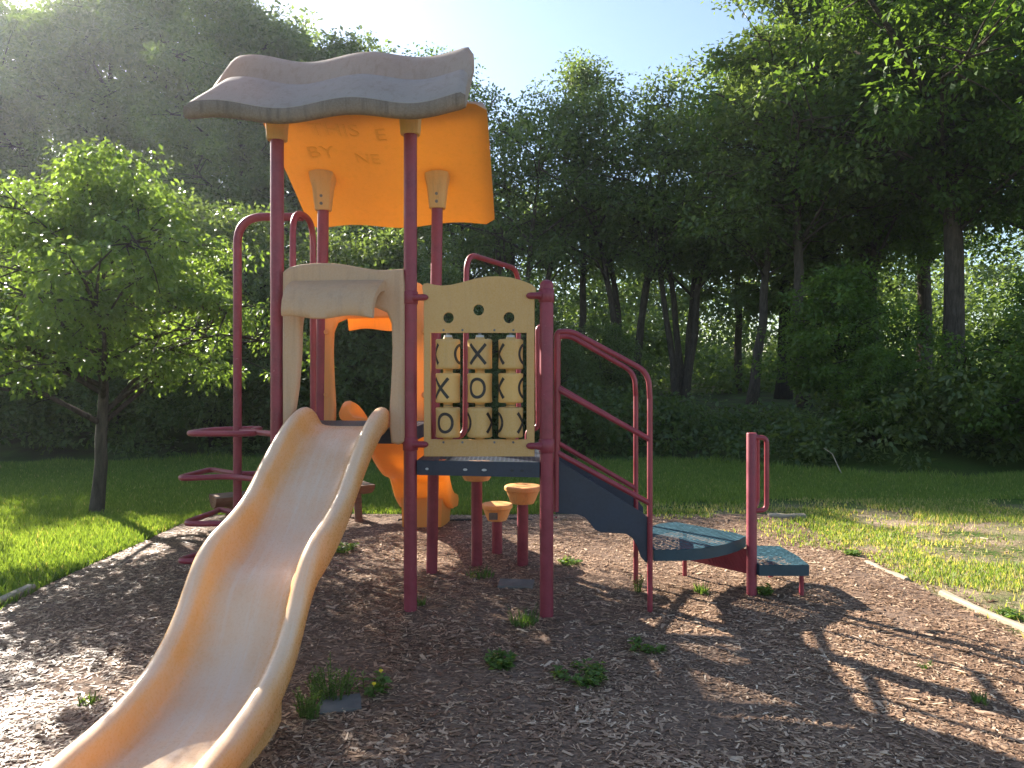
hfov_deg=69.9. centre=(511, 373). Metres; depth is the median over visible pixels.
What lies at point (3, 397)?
understorey tree
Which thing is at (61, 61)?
woodland tree
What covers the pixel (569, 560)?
weed
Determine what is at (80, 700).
weed
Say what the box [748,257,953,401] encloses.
bush
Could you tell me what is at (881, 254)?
woodland tree
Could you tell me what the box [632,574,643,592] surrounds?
weed
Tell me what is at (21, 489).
grass
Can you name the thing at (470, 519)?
edging strip
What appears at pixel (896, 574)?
timber edging
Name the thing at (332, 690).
weed
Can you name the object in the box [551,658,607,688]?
weed
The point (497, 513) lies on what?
stepping pod
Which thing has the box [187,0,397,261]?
woodland tree
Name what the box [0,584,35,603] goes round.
timber edging
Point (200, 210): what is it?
understorey tree
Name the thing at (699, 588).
weed
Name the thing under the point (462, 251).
woodland tree
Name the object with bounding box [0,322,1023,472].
undergrowth
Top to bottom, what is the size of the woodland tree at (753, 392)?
9.951 m
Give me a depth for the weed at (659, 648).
4.16 m
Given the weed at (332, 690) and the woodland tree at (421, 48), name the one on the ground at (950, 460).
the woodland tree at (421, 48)
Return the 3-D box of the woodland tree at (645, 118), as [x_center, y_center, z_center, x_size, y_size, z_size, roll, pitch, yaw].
[3.597,-4.523,23.150,9.485,11.094,9.427,0,0,9]
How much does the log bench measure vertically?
0.484 m
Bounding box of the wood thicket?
[329,257,1023,394]
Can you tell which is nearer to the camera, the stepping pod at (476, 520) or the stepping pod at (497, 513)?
the stepping pod at (476, 520)
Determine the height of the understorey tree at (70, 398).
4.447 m
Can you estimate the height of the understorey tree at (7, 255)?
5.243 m
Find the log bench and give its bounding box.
[209,481,374,521]
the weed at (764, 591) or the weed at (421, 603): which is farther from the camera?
the weed at (764, 591)
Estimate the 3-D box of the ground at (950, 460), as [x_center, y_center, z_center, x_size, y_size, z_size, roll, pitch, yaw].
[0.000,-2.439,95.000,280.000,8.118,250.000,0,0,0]
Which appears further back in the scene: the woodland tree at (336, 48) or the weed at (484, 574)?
the woodland tree at (336, 48)
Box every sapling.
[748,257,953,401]
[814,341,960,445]
[910,270,1023,444]
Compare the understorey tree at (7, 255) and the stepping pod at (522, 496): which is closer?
the stepping pod at (522, 496)
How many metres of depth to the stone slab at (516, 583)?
5.42 m
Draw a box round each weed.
[77,692,101,705]
[292,684,327,719]
[303,652,357,701]
[335,542,358,553]
[347,667,392,697]
[417,595,425,605]
[466,564,495,578]
[483,647,517,670]
[507,603,539,628]
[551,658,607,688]
[556,556,582,565]
[627,636,665,653]
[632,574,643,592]
[693,579,709,594]
[756,583,773,595]
[843,549,862,556]
[917,660,933,668]
[968,688,988,706]
[993,606,1023,619]
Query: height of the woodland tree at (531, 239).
10.956 m
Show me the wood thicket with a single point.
(723, 375)
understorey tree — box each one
[0,210,162,422]
[0,246,75,430]
[0,250,212,433]
[20,179,269,408]
[109,257,269,446]
[119,199,381,426]
[200,226,403,419]
[253,225,474,407]
[347,261,526,412]
[458,268,596,423]
[497,333,623,433]
[572,318,666,411]
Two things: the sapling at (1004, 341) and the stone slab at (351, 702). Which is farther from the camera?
the sapling at (1004, 341)
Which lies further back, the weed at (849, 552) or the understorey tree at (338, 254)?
the understorey tree at (338, 254)
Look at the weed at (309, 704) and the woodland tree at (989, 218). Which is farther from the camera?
the woodland tree at (989, 218)
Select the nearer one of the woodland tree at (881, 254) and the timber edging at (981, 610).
the timber edging at (981, 610)
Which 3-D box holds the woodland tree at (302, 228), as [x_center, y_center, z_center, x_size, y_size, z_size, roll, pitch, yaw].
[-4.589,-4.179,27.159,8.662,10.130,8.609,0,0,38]
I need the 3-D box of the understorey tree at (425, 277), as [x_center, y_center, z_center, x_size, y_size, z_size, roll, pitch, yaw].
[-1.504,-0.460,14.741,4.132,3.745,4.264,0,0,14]
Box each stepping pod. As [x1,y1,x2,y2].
[462,460,490,566]
[482,501,512,554]
[504,483,539,566]
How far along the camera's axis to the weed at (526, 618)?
4.60 m
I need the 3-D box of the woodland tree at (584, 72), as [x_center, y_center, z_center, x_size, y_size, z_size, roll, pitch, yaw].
[2.543,-5.108,24.618,6.400,12.131,6.544,0,0,-45]
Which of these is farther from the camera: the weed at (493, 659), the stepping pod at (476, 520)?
the stepping pod at (476, 520)
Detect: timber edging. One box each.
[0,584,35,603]
[767,513,805,518]
[864,560,909,580]
[938,589,1023,631]
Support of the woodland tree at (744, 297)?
on the ground at (950, 460)
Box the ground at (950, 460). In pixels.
[0,352,1023,636]
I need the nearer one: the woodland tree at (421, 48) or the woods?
the woodland tree at (421, 48)
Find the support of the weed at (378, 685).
on the mulch bed
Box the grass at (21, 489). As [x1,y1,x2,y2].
[0,449,1023,637]
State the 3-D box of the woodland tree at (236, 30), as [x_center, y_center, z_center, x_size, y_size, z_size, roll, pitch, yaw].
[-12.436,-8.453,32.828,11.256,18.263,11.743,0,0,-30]
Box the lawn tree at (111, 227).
[0,136,336,512]
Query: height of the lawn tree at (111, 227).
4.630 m
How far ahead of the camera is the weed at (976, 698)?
3.52 m
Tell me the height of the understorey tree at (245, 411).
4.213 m
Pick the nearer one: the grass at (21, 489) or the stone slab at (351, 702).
the stone slab at (351, 702)
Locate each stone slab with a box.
[320,693,361,713]
[498,579,533,588]
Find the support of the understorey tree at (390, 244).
on the ground at (950, 460)
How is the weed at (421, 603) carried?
on the mulch bed
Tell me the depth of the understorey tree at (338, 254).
13.95 m
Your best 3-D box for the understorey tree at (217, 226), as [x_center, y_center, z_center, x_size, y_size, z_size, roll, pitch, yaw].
[-5.421,-1.060,15.520,5.784,5.243,5.970,0,0,15]
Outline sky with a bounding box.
[3,0,1023,351]
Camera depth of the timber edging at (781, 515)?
8.18 m
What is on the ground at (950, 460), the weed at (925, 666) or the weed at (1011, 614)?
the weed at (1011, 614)
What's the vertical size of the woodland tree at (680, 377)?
9.852 m
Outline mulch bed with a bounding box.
[0,514,1023,767]
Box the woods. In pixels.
[7,2,1023,368]
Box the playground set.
[42,47,808,767]
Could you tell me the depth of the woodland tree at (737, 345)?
23.87 m
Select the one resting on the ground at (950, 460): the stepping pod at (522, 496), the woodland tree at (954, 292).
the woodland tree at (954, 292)
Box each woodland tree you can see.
[0,0,151,256]
[0,0,224,220]
[0,0,288,251]
[0,93,83,212]
[107,0,339,261]
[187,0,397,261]
[261,195,477,268]
[397,41,528,240]
[417,121,537,284]
[419,66,690,372]
[488,42,739,393]
[493,46,677,358]
[540,95,838,396]
[634,20,938,399]
[647,0,961,407]
[648,72,827,390]
[652,46,906,404]
[676,0,1023,410]
[696,0,1012,348]
[740,2,1023,385]
[867,0,1023,267]
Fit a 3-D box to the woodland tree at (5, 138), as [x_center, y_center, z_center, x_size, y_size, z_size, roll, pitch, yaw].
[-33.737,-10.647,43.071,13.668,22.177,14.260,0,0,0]
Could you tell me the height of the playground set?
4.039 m
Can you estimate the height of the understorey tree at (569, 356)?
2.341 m
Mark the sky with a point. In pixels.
(516, 42)
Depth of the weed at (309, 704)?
3.36 m
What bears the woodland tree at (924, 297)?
on the ground at (950, 460)
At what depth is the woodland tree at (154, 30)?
38.95 m
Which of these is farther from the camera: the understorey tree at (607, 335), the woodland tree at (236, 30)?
the woodland tree at (236, 30)
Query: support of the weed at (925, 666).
on the mulch bed
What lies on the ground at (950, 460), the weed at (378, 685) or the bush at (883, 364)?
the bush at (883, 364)
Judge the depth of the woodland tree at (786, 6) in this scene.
16.98 m
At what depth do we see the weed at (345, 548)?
6.44 m
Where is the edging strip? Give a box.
[398,518,532,520]

